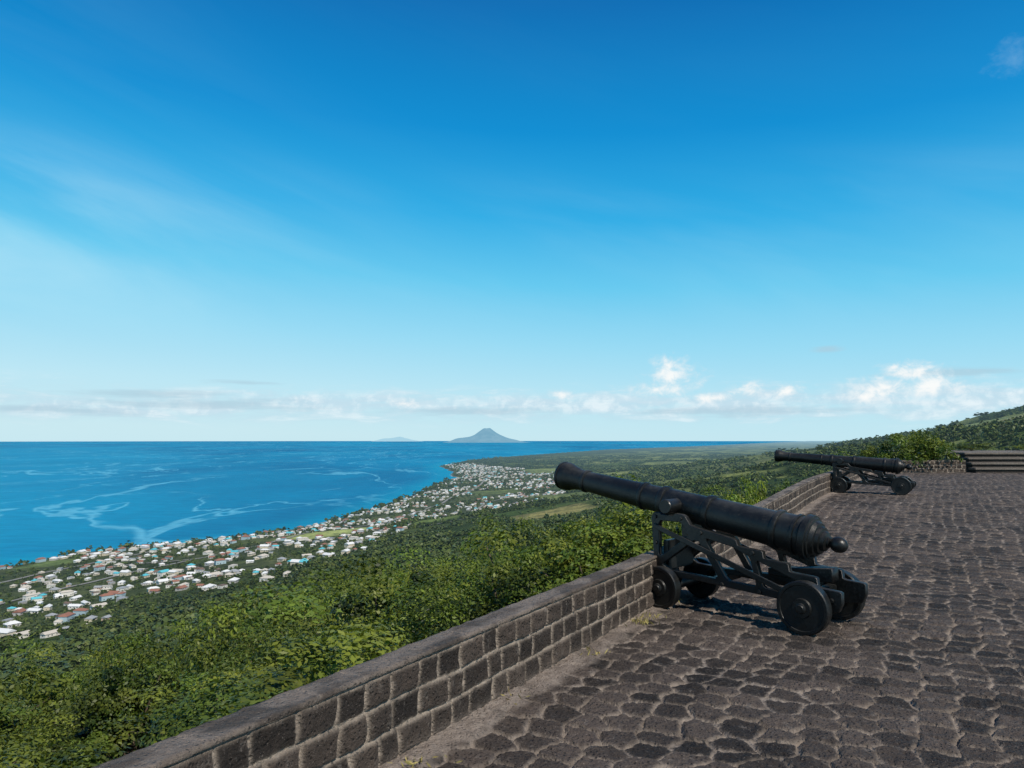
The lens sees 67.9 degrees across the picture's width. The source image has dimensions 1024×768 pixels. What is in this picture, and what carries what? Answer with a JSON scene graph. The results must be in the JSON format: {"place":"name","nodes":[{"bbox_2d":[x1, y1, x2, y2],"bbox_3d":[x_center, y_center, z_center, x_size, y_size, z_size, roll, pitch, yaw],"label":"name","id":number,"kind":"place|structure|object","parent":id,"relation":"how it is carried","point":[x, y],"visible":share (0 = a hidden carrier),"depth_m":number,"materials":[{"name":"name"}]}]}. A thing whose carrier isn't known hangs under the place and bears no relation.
{"place":"outdoors","nodes":[
{"label":"outdoors","id":0,"kind":"place"},
{"bbox_2d":[0,469,493,582],"bbox_3d":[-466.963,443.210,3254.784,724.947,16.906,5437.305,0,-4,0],"label":"road","id":1,"kind":"structure","parent":0,"point":[185,544],"depth_m":1439.90,"materials":[{"name":"grey asphalt"}]},
{"bbox_2d":[0,498,502,603],"bbox_3d":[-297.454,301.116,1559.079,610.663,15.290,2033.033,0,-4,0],"label":"side road","id":2,"kind":"structure","parent":0,"point":[181,561],"depth_m":1078.34,"materials":[{"name":"grey asphalt"}]},
{"bbox_2d":[376,437,416,440],"bbox_3d":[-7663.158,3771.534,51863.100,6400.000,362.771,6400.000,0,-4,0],"label":"island hill","id":3,"kind":"structure","parent":0,"point":[396,439],"depth_m":51160.51,"materials":[{"name":"blue"}]},
{"bbox_2d":[0,441,795,565],"bbox_3d":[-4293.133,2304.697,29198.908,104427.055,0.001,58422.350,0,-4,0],"label":"sea","id":4,"kind":"structure","parent":0,"point":[56,497],"depth_m":3960.85,"materials":[{"name":"liquid"}]},
{"bbox_2d":[443,428,526,442],"bbox_3d":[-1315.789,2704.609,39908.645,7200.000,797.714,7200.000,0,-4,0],"label":"island hill","id":5,"kind":"structure","parent":0,"point":[486,435],"depth_m":38758.54,"materials":[{"name":"blue"}]},
{"bbox_2d":[0,407,1023,698],"bbox_3d":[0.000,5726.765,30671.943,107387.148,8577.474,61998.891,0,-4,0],"label":"terrain","id":6,"kind":"structure","parent":0,"point":[754,449],"depth_m":1322.70,"materials":[{"name":"green plant"}]},
{"bbox_2d":[0,628,16,636],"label":"house","id":7,"kind":"structure","parent":6,"relation":"on","point":[4,631],"depth_m":611.46,"materials":[{"name":"white concrete"}]},
{"bbox_2d":[3,620,21,628],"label":"house","id":8,"kind":"structure","parent":6,"relation":"on","point":[9,624],"depth_m":667.57,"materials":[{"name":"white concrete"}]},
{"bbox_2d":[12,608,25,615],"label":"house","id":9,"kind":"structure","parent":6,"relation":"on","point":[21,611],"depth_m":739.63,"materials":[{"name":"red concrete"}]},
{"bbox_2d":[2,720,35,766],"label":"tree","id":10,"kind":"object","parent":6,"relation":"on","point":[18,731],"visible":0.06,"depth_m":28.87,"materials":[{"name":"green plant"}]},
{"bbox_2d":[10,630,29,639],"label":"house","id":11,"kind":"structure","parent":6,"relation":"on","point":[24,633],"depth_m":603.09,"materials":[{"name":"white concrete"}]},
{"bbox_2d":[3,720,46,755],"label":"tree","id":12,"kind":"object","parent":6,"relation":"on","point":[29,726],"visible":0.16,"depth_m":24.72,"materials":[{"name":"green plant"}]},
{"bbox_2d":[0,741,53,767],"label":"tree","id":13,"kind":"object","parent":6,"relation":"on","point":[18,755],"visible":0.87,"depth_m":10.48,"materials":[{"name":"green plant"}]},
{"bbox_2d":[0,731,55,767],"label":"tree","id":14,"kind":"object","parent":6,"relation":"on","point":[21,741],"visible":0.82,"depth_m":15.92,"materials":[{"name":"green plant"}]},
{"bbox_2d":[22,593,36,600],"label":"house","id":15,"kind":"structure","parent":6,"relation":"on","point":[26,597],"depth_m":892.80,"materials":[{"name":"white concrete"}]},
{"bbox_2d":[26,608,43,613],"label":"house","id":16,"kind":"structure","parent":6,"relation":"on","point":[32,610],"depth_m":742.49,"materials":[{"name":"white concrete"}]},
{"bbox_2d":[30,596,41,601],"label":"house","id":17,"kind":"structure","parent":6,"relation":"on","point":[38,599],"depth_m":857.78,"materials":[{"name":"teal concrete"}]},
{"bbox_2d":[15,727,70,753],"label":"tree","id":18,"kind":"object","parent":6,"relation":"on","point":[45,731],"visible":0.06,"depth_m":33.17,"materials":[{"name":"green plant"}]},
{"bbox_2d":[0,634,86,759],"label":"tree","id":19,"kind":"object","parent":6,"relation":"on","point":[30,676],"visible":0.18,"depth_m":39.62,"materials":[{"name":"green plant"}]},
{"bbox_2d":[0,673,86,764],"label":"tree","id":20,"kind":"object","parent":6,"relation":"on","point":[6,729],"visible":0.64,"depth_m":22.34,"materials":[{"name":"green plant"}]},
{"bbox_2d":[8,704,80,758],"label":"tree","id":21,"kind":"object","parent":6,"relation":"on","point":[39,725],"visible":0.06,"depth_m":33.95,"materials":[{"name":"green plant"}]},
{"bbox_2d":[43,604,51,610],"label":"house","id":22,"kind":"structure","parent":6,"relation":"on","point":[47,607],"depth_m":757.17,"materials":[{"name":"white concrete"}]},
{"bbox_2d":[40,629,59,637],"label":"house","id":23,"kind":"structure","parent":6,"relation":"on","point":[50,633],"depth_m":591.86,"materials":[{"name":"beige concrete"}]},
{"bbox_2d":[48,587,61,591],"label":"house","id":24,"kind":"structure","parent":6,"relation":"on","point":[53,589],"depth_m":944.15,"materials":[{"name":"white concrete"}]},
{"bbox_2d":[0,700,117,767],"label":"tree","id":25,"kind":"object","parent":6,"relation":"on","point":[61,747],"visible":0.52,"depth_m":20.58,"materials":[{"name":"green plant"}]},
{"bbox_2d":[58,612,74,621],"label":"house","id":26,"kind":"structure","parent":6,"relation":"on","point":[67,616],"depth_m":654.74,"materials":[{"name":"red concrete"}]},
{"bbox_2d":[59,590,73,596],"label":"house","id":27,"kind":"structure","parent":6,"relation":"on","point":[67,592],"depth_m":894.93,"materials":[{"name":"beige paint"}]},
{"bbox_2d":[0,742,134,767],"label":"tree","id":28,"kind":"object","parent":6,"relation":"on","point":[87,752],"visible":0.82,"depth_m":8.27,"materials":[{"name":"green plant"}]},
{"bbox_2d":[68,604,82,609],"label":"house","id":29,"kind":"structure","parent":6,"relation":"on","point":[72,606],"depth_m":744.13,"materials":[{"name":"white concrete"}]},
{"bbox_2d":[69,595,81,600],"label":"house","id":30,"kind":"structure","parent":6,"relation":"on","point":[73,598],"depth_m":815.55,"materials":[{"name":"white concrete"}]},
{"bbox_2d":[73,608,88,615],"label":"house","id":31,"kind":"structure","parent":6,"relation":"on","point":[79,611],"depth_m":684.16,"materials":[{"name":"red concrete"}]},
{"bbox_2d":[43,650,120,730],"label":"tree","id":32,"kind":"object","parent":6,"relation":"on","point":[88,672],"visible":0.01,"depth_m":47.27,"materials":[{"name":"green plant"}]},
{"bbox_2d":[84,615,97,621],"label":"house","id":33,"kind":"structure","parent":6,"relation":"on","point":[90,618],"depth_m":648.01,"materials":[{"name":"white concrete"}]},
{"bbox_2d":[90,602,106,609],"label":"house","id":34,"kind":"structure","parent":6,"relation":"on","point":[98,604],"depth_m":717.84,"materials":[{"name":"white concrete"}]},
{"bbox_2d":[94,565,104,570],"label":"house","id":35,"kind":"structure","parent":6,"relation":"on","point":[99,567],"depth_m":1142.37,"materials":[{"name":"white concrete"}]},
{"bbox_2d":[59,630,143,753],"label":"tree","id":36,"kind":"object","parent":6,"relation":"on","point":[111,646],"visible":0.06,"depth_m":35.62,"materials":[{"name":"green plant"}]},
{"bbox_2d":[99,593,113,600],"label":"house","id":37,"kind":"structure","parent":6,"relation":"on","point":[104,597],"depth_m":781.76,"materials":[{"name":"white concrete"}]},
{"bbox_2d":[24,641,192,759],"bbox_3d":[-14.187,12.970,28.129,6.771,6.864,7.122,3,-5,-36],"label":"tree","id":38,"kind":"object","parent":6,"relation":"on","point":[80,676],"visible":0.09,"depth_m":28.47,"materials":[{"name":"green plant"}]},
{"bbox_2d":[29,642,192,757],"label":"tree","id":39,"kind":"object","parent":6,"relation":"on","point":[102,703],"visible":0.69,"depth_m":23.48,"materials":[{"name":"green plant"}]},
{"bbox_2d":[116,591,125,596],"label":"house","id":40,"kind":"structure","parent":6,"relation":"on","point":[120,594],"depth_m":794.31,"materials":[{"name":"red concrete"}]},
{"bbox_2d":[116,586,129,590],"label":"house","id":41,"kind":"structure","parent":6,"relation":"on","point":[121,588],"depth_m":856.17,"materials":[{"name":"white concrete"}]},
{"bbox_2d":[120,570,131,575],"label":"house","id":42,"kind":"structure","parent":6,"relation":"on","point":[125,572],"depth_m":1052.92,"materials":[{"name":"white concrete"}]},
{"bbox_2d":[59,608,226,745],"bbox_3d":[-17.602,15.844,36.005,7.194,9.162,7.049,0,-4,-6],"label":"tree","id":43,"kind":"object","parent":6,"relation":"on","point":[147,640],"visible":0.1,"depth_m":36.33,"materials":[{"name":"green plant"}]},
{"bbox_2d":[149,589,160,593],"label":"house","id":44,"kind":"structure","parent":6,"relation":"on","point":[154,590],"depth_m":783.64,"materials":[{"name":"red concrete"}]},
{"bbox_2d":[156,578,168,584],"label":"house","id":45,"kind":"structure","parent":6,"relation":"on","point":[160,581],"depth_m":871.59,"materials":[{"name":"white concrete"}]},
{"bbox_2d":[157,569,168,576],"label":"house","id":46,"kind":"structure","parent":6,"relation":"on","point":[160,573],"depth_m":1006.21,"materials":[{"name":"teal concrete"}]},
{"bbox_2d":[168,570,178,575],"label":"house","id":47,"kind":"structure","parent":6,"relation":"on","point":[171,572],"depth_m":997.44,"materials":[{"name":"white concrete"}]},
{"bbox_2d":[94,631,261,747],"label":"tree","id":48,"kind":"object","parent":6,"relation":"on","point":[174,679],"visible":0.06,"depth_m":26.55,"materials":[{"name":"green plant"}]},
{"bbox_2d":[175,585,187,590],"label":"house","id":49,"kind":"structure","parent":6,"relation":"on","point":[181,587],"depth_m":766.72,"materials":[{"name":"red concrete"}]},
{"bbox_2d":[88,657,297,745],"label":"tree","id":50,"kind":"object","parent":6,"relation":"on","point":[173,694],"visible":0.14,"depth_m":16.51,"materials":[{"name":"green plant"}]},
{"bbox_2d":[201,584,214,590],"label":"house","id":51,"kind":"structure","parent":6,"relation":"on","point":[205,587],"depth_m":749.90,"materials":[{"name":"white concrete"}]},
{"bbox_2d":[157,631,272,709],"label":"tree","id":52,"kind":"object","parent":6,"relation":"on","point":[185,654],"visible":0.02,"depth_m":32.02,"materials":[{"name":"green plant"}]},
{"bbox_2d":[214,558,225,564],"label":"house","id":53,"kind":"structure","parent":6,"relation":"on","point":[219,561],"depth_m":1038.21,"materials":[{"name":"white concrete"}]},
{"bbox_2d":[217,584,227,588],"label":"house","id":54,"kind":"structure","parent":6,"relation":"on","point":[220,586],"depth_m":754.61,"materials":[{"name":"beige paint"}]},
{"bbox_2d":[179,595,274,656],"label":"tree","id":55,"kind":"object","parent":6,"relation":"on","point":[243,601],"visible":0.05,"depth_m":36.48,"materials":[{"name":"green plant"}]},
{"bbox_2d":[227,577,239,583],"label":"house","id":56,"kind":"structure","parent":6,"relation":"on","point":[234,579],"depth_m":790.04,"materials":[{"name":"white concrete"}]},
{"bbox_2d":[181,618,309,709],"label":"tree","id":57,"kind":"object","parent":6,"relation":"on","point":[241,652],"visible":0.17,"depth_m":19.58,"materials":[{"name":"green plant"}]},
{"bbox_2d":[135,634,366,747],"bbox_3d":[-2.617,5.037,9.591,3.974,3.405,4.336,-2,0,-28],"label":"tree","id":58,"kind":"object","parent":6,"relation":"on","point":[198,707],"visible":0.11,"depth_m":10.00,"materials":[{"name":"green plant"}]},
{"bbox_2d":[257,553,268,558],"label":"house","id":59,"kind":"structure","parent":6,"relation":"on","point":[261,556],"depth_m":1058.07,"materials":[{"name":"white concrete"}]},
{"bbox_2d":[260,544,269,548],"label":"house","id":60,"kind":"structure","parent":6,"relation":"on","point":[264,546],"depth_m":1195.14,"materials":[{"name":"white concrete"}]},
{"bbox_2d":[259,575,273,581],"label":"house","id":61,"kind":"structure","parent":6,"relation":"on","point":[265,577],"depth_m":763.46,"materials":[{"name":"white concrete"}]},
{"bbox_2d":[167,567,368,670],"bbox_3d":[-7.885,10.373,27.439,7.963,7.711,7.298,5,-2,-31],"label":"tree","id":62,"kind":"object","parent":6,"relation":"on","point":[335,586],"visible":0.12,"depth_m":27.50,"materials":[{"name":"green plant"}]},
{"bbox_2d":[170,579,373,705],"bbox_3d":[-6.645,9.203,22.977,6.442,6.358,6.252,0,-4,-2],"label":"tree","id":63,"kind":"object","parent":6,"relation":"on","point":[206,657],"visible":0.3,"depth_m":22.26,"materials":[{"name":"green plant"}]},
{"bbox_2d":[0,463,565,573],"bbox_3d":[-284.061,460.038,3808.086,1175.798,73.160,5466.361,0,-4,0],"label":"distant houses","id":64,"kind":"structure","parent":6,"relation":"on","point":[143,547],"depth_m":1840.32,"materials":[{"name":"white concrete"}]},
{"bbox_2d":[198,592,380,703],"bbox_3d":[-4.398,7.376,18.550,5.866,4.607,5.778,0,-4,-1],"label":"tree","id":65,"kind":"object","parent":6,"relation":"on","point":[314,626],"visible":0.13,"depth_m":18.27,"materials":[{"name":"green plant"}]},
{"bbox_2d":[290,559,301,565],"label":"house","id":66,"kind":"structure","parent":6,"relation":"on","point":[293,561],"depth_m":874.39,"materials":[{"name":"white concrete"}]},
{"bbox_2d":[184,581,409,730],"bbox_3d":[-2.396,4.224,8.485,3.166,3.611,3.732,-4,-6,43],"label":"tree","id":67,"kind":"object","parent":6,"relation":"on","point":[304,650],"visible":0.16,"depth_m":9.01,"materials":[{"name":"green plant"}]},
{"bbox_2d":[201,643,401,718],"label":"tree","id":68,"kind":"object","parent":6,"relation":"on","point":[367,659],"visible":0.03,"depth_m":11.57,"materials":[{"name":"green plant"}]},
{"bbox_2d":[221,568,474,700],"bbox_3d":[-1.689,4.940,12.030,4.577,3.904,4.298,-2,-5,31],"label":"tree","id":69,"kind":"object","parent":6,"relation":"on","point":[388,625],"visible":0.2,"depth_m":11.88,"materials":[{"name":"green plant"}]},
{"bbox_2d":[344,542,354,547],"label":"house","id":70,"kind":"structure","parent":6,"relation":"on","point":[347,544],"depth_m":1057.19,"materials":[{"name":"white concrete"}]},
{"bbox_2d":[319,564,421,602],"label":"tree","id":71,"kind":"object","parent":6,"relation":"on","point":[351,581],"visible":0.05,"depth_m":33.89,"materials":[{"name":"green plant"}]},
{"bbox_2d":[325,553,469,666],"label":"tree","id":72,"kind":"object","parent":6,"relation":"on","point":[347,609],"visible":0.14,"depth_m":16.18,"materials":[{"name":"green plant"}]},
{"bbox_2d":[352,544,489,613],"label":"tree","id":73,"kind":"object","parent":6,"relation":"on","point":[418,568],"visible":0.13,"depth_m":22.75,"materials":[{"name":"green plant"}]},
{"bbox_2d":[395,575,481,636],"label":"tree","id":74,"kind":"object","parent":6,"relation":"on","point":[460,607],"visible":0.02,"depth_m":15.74,"materials":[{"name":"green plant"}]},
{"bbox_2d":[425,555,456,572],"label":"tree","id":75,"kind":"object","parent":6,"relation":"on","point":[440,564],"depth_m":31.00,"materials":[{"name":"green plant"}]},
{"bbox_2d":[421,554,483,603],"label":"tree","id":76,"kind":"object","parent":6,"relation":"on","point":[470,566],"visible":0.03,"depth_m":28.50,"materials":[{"name":"green plant"}]},
{"bbox_2d":[395,543,565,643],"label":"tree","id":77,"kind":"object","parent":6,"relation":"on","point":[497,601],"visible":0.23,"depth_m":12.00,"materials":[{"name":"green plant"}]},
{"bbox_2d":[441,544,531,575],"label":"tree","id":78,"kind":"object","parent":6,"relation":"on","point":[484,561],"visible":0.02,"depth_m":30.41,"materials":[{"name":"green plant"}]},
{"bbox_2d":[463,537,513,572],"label":"tree","id":79,"kind":"object","parent":6,"relation":"on","point":[503,541],"visible":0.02,"depth_m":48.54,"materials":[{"name":"green plant"}]},
{"bbox_2d":[440,525,565,620],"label":"tree","id":80,"kind":"object","parent":6,"relation":"on","point":[501,534],"visible":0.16,"depth_m":13.74,"materials":[{"name":"green plant"}]},
{"bbox_2d":[0,405,1023,690],"bbox_3d":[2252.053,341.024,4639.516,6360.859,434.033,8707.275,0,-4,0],"label":"distant woodland","id":81,"kind":"object","parent":6,"relation":"on","point":[156,619],"visible":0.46,"depth_m":988.40,"materials":[{"name":"green plant"}]},
{"bbox_2d":[472,513,591,562],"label":"tree","id":82,"kind":"object","parent":6,"relation":"on","point":[518,523],"visible":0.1,"depth_m":34.26,"materials":[{"name":"green plant"}]},
{"bbox_2d":[456,525,643,622],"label":"tree","id":83,"kind":"object","parent":6,"relation":"on","point":[549,560],"visible":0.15,"depth_m":11.60,"materials":[{"name":"green plant"}]},
{"bbox_2d":[530,514,619,553],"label":"tree","id":84,"kind":"object","parent":6,"relation":"on","point":[574,526],"visible":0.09,"depth_m":22.45,"materials":[{"name":"green plant"}]},
{"bbox_2d":[520,472,670,588],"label":"tree","id":85,"kind":"object","parent":6,"relation":"on","point":[636,541],"visible":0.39,"depth_m":11.81,"materials":[{"name":"green plant"}]},
{"bbox_2d":[555,500,680,551],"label":"tree","id":86,"kind":"object","parent":6,"relation":"on","point":[609,511],"visible":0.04,"depth_m":19.45,"materials":[{"name":"green plant"}]},
{"bbox_2d":[592,512,681,562],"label":"tree","id":87,"kind":"object","parent":6,"relation":"on","point":[648,517],"depth_m":13.06,"materials":[{"name":"green plant"}]},
{"bbox_2d":[662,521,681,544],"bbox_3d":[2.701,3.147,11.855,1.224,2.202,1.490,0,-4,0],"label":"shrub","id":88,"kind":"object","parent":6,"relation":"on","point":[673,527],"visible":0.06,"depth_m":11.75,"materials":[{"name":"green plant"}]},
{"bbox_2d":[669,485,724,527],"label":"tree","id":89,"kind":"object","parent":6,"relation":"on","point":[716,486],"visible":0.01,"depth_m":53.17,"materials":[{"name":"green plant"}]},
{"bbox_2d":[676,493,743,533],"bbox_3d":[3.451,3.018,12.968,1.209,2.399,1.281,-3,-5,33],"label":"shrub","id":90,"kind":"object","parent":6,"relation":"on","point":[735,497],"visible":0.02,"depth_m":12.60,"materials":[{"name":"green plant"}]},
{"bbox_2d":[725,475,756,504],"bbox_3d":[4.603,3.196,15.296,1.075,2.814,1.169,-2,-4,21],"label":"shrub","id":91,"kind":"object","parent":6,"relation":"on","point":[744,481],"visible":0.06,"depth_m":15.14,"materials":[{"name":"green plant"}]},
{"bbox_2d":[734,476,771,503],"bbox_3d":[5.280,3.576,16.873,1.154,3.057,0.970,2,-4,-25],"label":"shrub","id":92,"kind":"object","parent":6,"relation":"on","point":[757,499],"visible":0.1,"depth_m":16.73,"materials":[{"name":"green plant"}]},
{"bbox_2d":[745,478,790,503],"bbox_3d":[6.132,3.747,18.316,1.192,2.947,1.088,0,-4,0],"label":"shrub","id":93,"kind":"object","parent":6,"relation":"on","point":[761,493],"visible":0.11,"depth_m":18.38,"materials":[{"name":"green plant"}]},
{"bbox_2d":[836,444,890,458],"bbox_3d":[14.753,3.622,31.806,2.308,2.199,2.311,-3,-5,32],"label":"shrub","id":94,"kind":"object","parent":6,"relation":"on","point":[866,453],"visible":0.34,"depth_m":31.67,"materials":[{"name":"green plant"}]},
{"bbox_2d":[871,428,963,467],"bbox_3d":[16.209,3.278,30.628,3.267,2.997,3.542,0,-4,0],"label":"shrub","id":95,"kind":"object","parent":6,"relation":"on","point":[932,448],"visible":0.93,"depth_m":30.32,"materials":[{"name":"green plant"}]},
{"bbox_2d":[886,460,965,472],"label":"stone wall","id":96,"kind":"structure","parent":6,"relation":"on","point":[953,466],"depth_m":29.95,"materials":[{"name":"grey stone"}]},
{"bbox_2d":[0,0,1023,441],"label":"sky","id":97,"kind":"structure","parent":0,"point":[221,220],"materials":[{"name":"blue"}]},
{"bbox_2d":[378,472,1023,767],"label":"platform ground","id":98,"kind":"structure","parent":0,"point":[917,661],"depth_m":5.19,"materials":[{"name":"grey stone"}]},
{"bbox_2d":[92,467,869,767],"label":"parapet wall","id":99,"kind":"structure","parent":98,"relation":"on","point":[376,712],"depth_m":4.01,"materials":[{"name":"grey stone"}]},
{"bbox_2d":[387,599,681,767],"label":"grass","id":100,"kind":"structure","parent":98,"relation":"on","point":[408,762],"depth_m":5.63,"materials":[{"name":"green plant"}]},
{"bbox_2d":[554,462,867,635],"bbox_3d":[1.701,1.468,7.461,3.226,1.338,0.900,-4,-6,44],"label":"cannon","id":101,"kind":"object","parent":98,"relation":"on","point":[813,597],"visible":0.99,"depth_m":6.89,"materials":[{"name":"black metal"}]},
{"bbox_2d":[774,450,915,494],"bbox_3d":[8.295,2.191,19.093,3.244,1.053,0.900,-2,-5,31],"label":"cannon","id":102,"kind":"object","parent":98,"relation":"on","point":[840,482],"visible":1,"depth_m":18.72,"materials":[{"name":"black metal"}]},
{"bbox_2d":[952,452,1023,472],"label":"stone steps","id":103,"kind":"structure","parent":98,"relation":"on","point":[994,462],"depth_m":30.31,"materials":[{"name":"grey stone"}]},
{"bbox_2d":[876,450,1023,459],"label":"terrace ground","id":104,"kind":"structure","parent":0,"point":[971,451],"depth_m":35.42,"materials":[{"name":"stone"}]},
{"bbox_2d":[954,441,995,450],"bbox_3d":[22.573,3.210,37.446,1.799,0.778,2.102,2,-5,-28],"label":"shrub","id":105,"kind":"object","parent":104,"relation":"on","point":[964,446],"visible":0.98,"depth_m":37.21,"materials":[{"name":"green plant"}]},
{"bbox_2d":[999,444,1023,448],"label":"shrub","id":106,"kind":"object","parent":104,"relation":"on","point":[1020,446],"visible":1,"depth_m":37.29,"materials":[{"name":"green plant"}]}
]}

